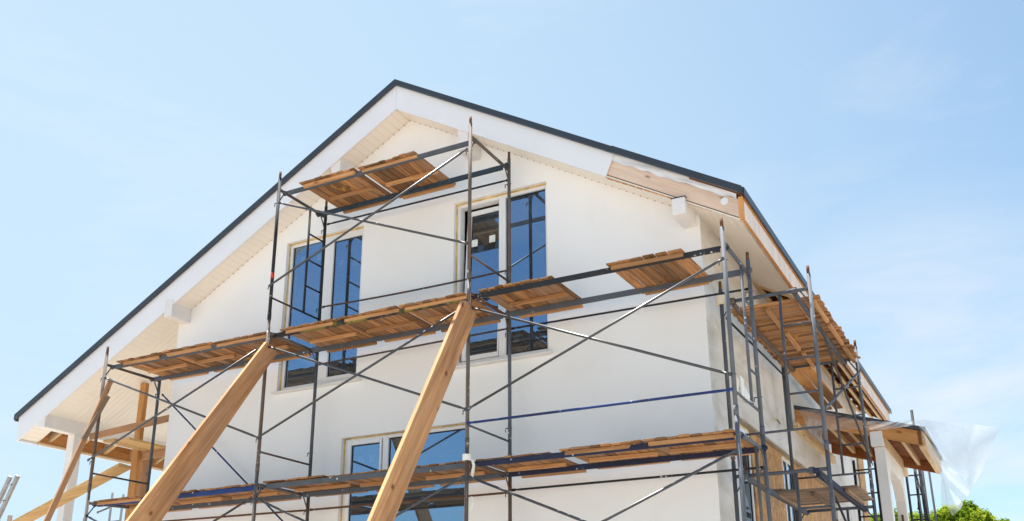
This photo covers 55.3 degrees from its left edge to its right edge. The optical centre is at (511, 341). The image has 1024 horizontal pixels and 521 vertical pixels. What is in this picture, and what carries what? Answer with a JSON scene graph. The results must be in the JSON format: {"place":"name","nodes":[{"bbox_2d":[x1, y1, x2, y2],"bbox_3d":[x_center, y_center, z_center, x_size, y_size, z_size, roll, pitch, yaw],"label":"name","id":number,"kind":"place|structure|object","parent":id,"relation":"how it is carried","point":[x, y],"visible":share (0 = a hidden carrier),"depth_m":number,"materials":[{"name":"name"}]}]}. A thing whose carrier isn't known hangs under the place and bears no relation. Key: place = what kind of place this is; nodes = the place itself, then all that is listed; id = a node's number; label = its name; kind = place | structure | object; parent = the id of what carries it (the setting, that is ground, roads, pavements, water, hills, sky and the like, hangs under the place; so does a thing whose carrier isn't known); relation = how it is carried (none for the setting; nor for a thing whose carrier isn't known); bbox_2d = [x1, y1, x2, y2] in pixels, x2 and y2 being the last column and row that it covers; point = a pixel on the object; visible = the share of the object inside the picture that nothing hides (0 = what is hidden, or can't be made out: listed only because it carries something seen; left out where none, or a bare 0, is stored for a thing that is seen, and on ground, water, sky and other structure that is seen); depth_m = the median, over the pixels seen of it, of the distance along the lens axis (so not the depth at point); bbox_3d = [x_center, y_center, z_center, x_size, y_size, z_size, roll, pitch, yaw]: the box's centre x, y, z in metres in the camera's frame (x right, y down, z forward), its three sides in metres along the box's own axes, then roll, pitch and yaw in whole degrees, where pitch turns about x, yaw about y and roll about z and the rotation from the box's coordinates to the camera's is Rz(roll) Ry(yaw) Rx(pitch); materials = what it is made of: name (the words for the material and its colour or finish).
{"place":"outdoors","nodes":[
{"label":"outdoors","id":0,"kind":"place"},
{"bbox_2d":[0,0,1023,520],"label":"sky","id":1,"kind":"structure","parent":0,"point":[880,142],"materials":[{"name":"blue"}]},
{"label":"ground","id":2,"kind":"structure","parent":0,"visible":0},
{"bbox_2d":[0,475,19,518],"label":"ladder","id":3,"kind":"object","parent":2,"relation":"on","point":[6,485],"visible":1,"depth_m":15.72,"materials":[{"name":"metal"}]},
{"bbox_2d":[43,378,112,520],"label":"prop plank","id":4,"kind":"object","parent":2,"relation":"on","point":[64,481],"visible":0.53,"depth_m":13.14,"materials":[{"name":"brown wood"}]},
{"bbox_2d":[97,493,124,520],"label":"scaffold","id":5,"kind":"object","parent":2,"relation":"on","point":[110,510],"visible":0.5,"depth_m":20.23,"materials":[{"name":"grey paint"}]},
{"bbox_2d":[89,383,168,520],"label":"wooden post","id":6,"kind":"object","parent":2,"relation":"on","point":[137,444],"visible":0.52,"depth_m":15.60,"materials":[{"name":"brown wood"}]},
{"bbox_2d":[126,342,276,520],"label":"shore board","id":7,"kind":"object","parent":2,"relation":"on","point":[160,497],"visible":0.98,"depth_m":11.23,"materials":[{"name":"brown wood"}]},
{"bbox_2d":[367,300,475,520],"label":"shore board","id":8,"kind":"object","parent":2,"relation":"on","point":[391,494],"visible":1,"depth_m":9.96,"materials":[{"name":"brown wood"}]},
{"bbox_2d":[83,116,771,520],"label":"scaffold","id":9,"kind":"object","parent":2,"relation":"on","point":[669,286],"visible":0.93,"depth_m":11.68,"materials":[{"name":"metal"}]},
{"bbox_2d":[12,463,130,520],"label":"ramp plank","id":10,"kind":"object","parent":9,"relation":"on","point":[77,491],"visible":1,"depth_m":14.18,"materials":[{"name":"brown wood"}]},
{"bbox_2d":[81,396,109,440],"bbox_3d":[-5.782,1.069,13.573,0.025,0.708,0.377,-10,-20,26],"label":"prop plank","id":11,"kind":"object","parent":9,"relation":"attached to","point":[93,422],"visible":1,"depth_m":13.54,"materials":[{"name":"brown wood"}]},
{"bbox_2d":[93,495,191,511],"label":"plank platform","id":12,"kind":"structure","parent":9,"relation":"on","point":[132,506],"depth_m":13.28,"materials":[{"name":"brown wood"}]},
{"bbox_2d":[116,352,211,380],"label":"plank platform","id":13,"kind":"structure","parent":9,"relation":"on","point":[166,367],"depth_m":14.06,"materials":[{"name":"brown wood"}]},
{"bbox_2d":[162,342,250,371],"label":"plank platform","id":14,"kind":"structure","parent":9,"relation":"on","point":[217,357],"depth_m":13.64,"materials":[{"name":"brown wood"}]},
{"bbox_2d":[175,489,245,508],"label":"plank platform","id":15,"kind":"structure","parent":9,"relation":"on","point":[203,499],"depth_m":13.14,"materials":[{"name":"brown wood"}]},
{"bbox_2d":[199,483,301,503],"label":"plank platform","id":16,"kind":"structure","parent":9,"relation":"on","point":[265,492],"depth_m":12.69,"materials":[{"name":"brown wood"}]},
{"bbox_2d":[214,331,311,362],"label":"plank platform","id":17,"kind":"structure","parent":9,"relation":"on","point":[248,348],"depth_m":13.18,"materials":[{"name":"brown wood"}]},
{"bbox_2d":[263,475,367,496],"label":"plank platform","id":18,"kind":"structure","parent":9,"relation":"on","point":[323,486],"depth_m":12.21,"materials":[{"name":"brown wood"}]},
{"bbox_2d":[280,318,376,352],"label":"plank platform","id":19,"kind":"structure","parent":9,"relation":"on","point":[335,335],"depth_m":12.75,"materials":[{"name":"brown wood"}]},
{"bbox_2d":[299,168,393,213],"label":"plank platform","id":20,"kind":"structure","parent":9,"relation":"on","point":[358,189],"depth_m":13.31,"materials":[{"name":"weathered wood planks"}]},
{"bbox_2d":[328,469,433,492],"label":"plank platform","id":21,"kind":"structure","parent":9,"relation":"on","point":[378,481],"depth_m":11.89,"materials":[{"name":"brown wood"}]},
{"bbox_2d":[338,305,439,342],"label":"plank platform","id":22,"kind":"structure","parent":9,"relation":"on","point":[408,321],"depth_m":12.35,"materials":[{"name":"brown wood"}]},
{"bbox_2d":[358,151,455,199],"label":"plank platform","id":23,"kind":"structure","parent":9,"relation":"on","point":[400,178],"depth_m":12.90,"materials":[{"name":"brown wood"}]},
{"bbox_2d":[398,292,500,331],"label":"plank platform","id":24,"kind":"structure","parent":9,"relation":"on","point":[434,315],"depth_m":11.88,"materials":[{"name":"brown wood"}]},
{"bbox_2d":[412,461,504,485],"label":"plank platform","id":25,"kind":"structure","parent":9,"relation":"on","point":[446,474],"depth_m":11.44,"materials":[{"name":"brown wood"}]},
{"bbox_2d":[462,454,474,509],"bbox_3d":[-0.479,1.530,10.608,0.120,0.606,0.115,-10,-20,26],"label":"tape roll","id":26,"kind":"object","parent":9,"relation":"attached to","point":[466,457],"visible":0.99,"depth_m":10.65,"materials":[{"name":"white plastic"}]},
{"bbox_2d":[478,275,582,318],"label":"plank platform","id":27,"kind":"structure","parent":9,"relation":"on","point":[538,296],"depth_m":11.50,"materials":[{"name":"brown wood"}]},
{"bbox_2d":[476,452,585,477],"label":"plank platform","id":28,"kind":"structure","parent":9,"relation":"on","point":[539,464],"depth_m":10.94,"materials":[{"name":"brown wood"}]},
{"bbox_2d":[559,439,669,469],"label":"plank platform","id":29,"kind":"structure","parent":9,"relation":"on","point":[627,455],"depth_m":10.33,"materials":[{"name":"brown wood"}]},
{"bbox_2d":[606,248,713,294],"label":"plank platform","id":30,"kind":"structure","parent":9,"relation":"on","point":[666,272],"depth_m":10.73,"materials":[{"name":"brown wood"}]},
{"bbox_2d":[643,429,754,460],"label":"plank platform","id":31,"kind":"structure","parent":9,"relation":"on","point":[701,447],"depth_m":9.85,"materials":[{"name":"brown wood"}]},
{"bbox_2d":[737,376,752,402],"bbox_3d":[2.340,0.491,9.855,0.080,0.230,0.420,-10,-20,26],"label":"plastic rag","id":32,"kind":"object","parent":9,"relation":"hanging from","point":[745,394],"visible":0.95,"depth_m":9.78,"materials":[{"name":"white plastic"}]},
{"bbox_2d":[14,79,942,520],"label":"house","id":33,"kind":"structure","parent":2,"relation":"on","point":[582,205],"depth_m":13.02,"materials":[{"name":"white paint"}]},
{"bbox_2d":[279,226,363,390],"bbox_3d":[-2.677,-0.438,14.036,1.400,2.300,0.150,-10,-20,26],"label":"window","id":34,"kind":"structure","parent":33,"relation":"in","point":[343,258],"depth_m":14.06,"materials":[{"name":"blue glass"}]},
{"bbox_2d":[340,423,464,520],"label":"window","id":35,"kind":"structure","parent":33,"relation":"in","point":[443,444],"depth_m":12.51,"materials":[{"name":"blue glass"}]},
{"bbox_2d":[455,183,548,365],"bbox_3d":[-0.097,-0.830,12.760,1.390,2.330,0.207,-10,-20,26],"label":"window","id":36,"kind":"structure","parent":33,"relation":"in","point":[529,204],"depth_m":12.77,"materials":[{"name":"blue glass"}]},
{"bbox_2d":[740,426,755,520],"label":"window","id":37,"kind":"structure","parent":33,"relation":"in","point":[746,459],"depth_m":12.04,"materials":[{"name":"white plastic"}]},
{"bbox_2d":[782,457,795,520],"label":"window","id":38,"kind":"structure","parent":33,"relation":"in","point":[786,464],"depth_m":14.01,"materials":[{"name":"white plastic"}]},
{"bbox_2d":[904,420,986,447],"bbox_3d":[5.500,1.655,13.841,2.681,1.720,0.268,-10,-20,26],"label":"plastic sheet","id":39,"kind":"object","parent":33,"relation":"hanging from","point":[973,435],"visible":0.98,"depth_m":13.50,"materials":[{"name":"white plastic"}]},
{"bbox_2d":[718,265,903,520],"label":"scaffold","id":40,"kind":"object","parent":2,"relation":"on","point":[818,472],"visible":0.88,"depth_m":11.05,"materials":[{"name":"grey metal"}]},
{"bbox_2d":[715,295,725,306],"bbox_3d":[2.413,-0.466,11.268,0.124,0.100,0.124,-10,-20,26],"label":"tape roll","id":41,"kind":"object","parent":40,"relation":"attached to","point":[720,299],"visible":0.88,"depth_m":11.22,"materials":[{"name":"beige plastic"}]},
{"bbox_2d":[731,294,832,332],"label":"plank platform","id":42,"kind":"structure","parent":40,"relation":"on","point":[767,316],"depth_m":11.60,"materials":[{"name":"brown wood"}]},
{"bbox_2d":[751,320,848,354],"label":"plank platform","id":43,"kind":"structure","parent":40,"relation":"on","point":[798,337],"depth_m":12.42,"materials":[{"name":"weathered wood plank"}]},
{"bbox_2d":[788,368,831,409],"bbox_3d":[4.601,0.742,15.023,0.165,0.040,2.842,-9,-20,26],"label":"deck board","id":44,"kind":"object","parent":40,"relation":"on","point":[802,379],"visible":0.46,"depth_m":14.69,"materials":[{"name":"brown wood"}]},
{"bbox_2d":[769,342,860,371],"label":"plank platform","id":45,"kind":"structure","parent":40,"relation":"on","point":[846,350],"depth_m":13.18,"materials":[{"name":"brown wood"}]},
{"bbox_2d":[800,366,842,408],"bbox_3d":[4.758,0.716,14.944,0.160,0.040,2.842,-9,-20,26],"label":"deck board","id":46,"kind":"object","parent":40,"relation":"on","point":[810,372],"visible":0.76,"depth_m":14.70,"materials":[{"name":"brown wood"}]},
{"bbox_2d":[776,485,873,507],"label":"plank platform","id":47,"kind":"structure","parent":40,"relation":"on","point":[812,496],"depth_m":11.91,"materials":[{"name":"brown wood"}]},
{"bbox_2d":[763,488,790,491],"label":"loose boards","id":48,"kind":"object","parent":47,"relation":"on","point":[781,489],"visible":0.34,"depth_m":11.84,"materials":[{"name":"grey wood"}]},
{"bbox_2d":[852,460,882,520],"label":"scaffold","id":49,"kind":"object","parent":2,"relation":"on","point":[877,492],"visible":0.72,"depth_m":17.10,"materials":[{"name":"metal"}]},
{"bbox_2d":[870,507,936,520],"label":"deciduous tree","id":50,"kind":"object","parent":2,"relation":"on","point":[915,515],"visible":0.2,"depth_m":45.59,"materials":[{"name":"green plant"}]},
{"bbox_2d":[905,410,936,520],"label":"scaffold","id":51,"kind":"object","parent":2,"relation":"on","point":[921,486],"visible":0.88,"depth_m":19.00,"materials":[{"name":"metal"}]},
{"bbox_2d":[918,499,1009,520],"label":"deciduous tree","id":52,"kind":"object","parent":2,"relation":"on","point":[968,511],"visible":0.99,"depth_m":43.62,"materials":[{"name":"green plant"}]}
]}

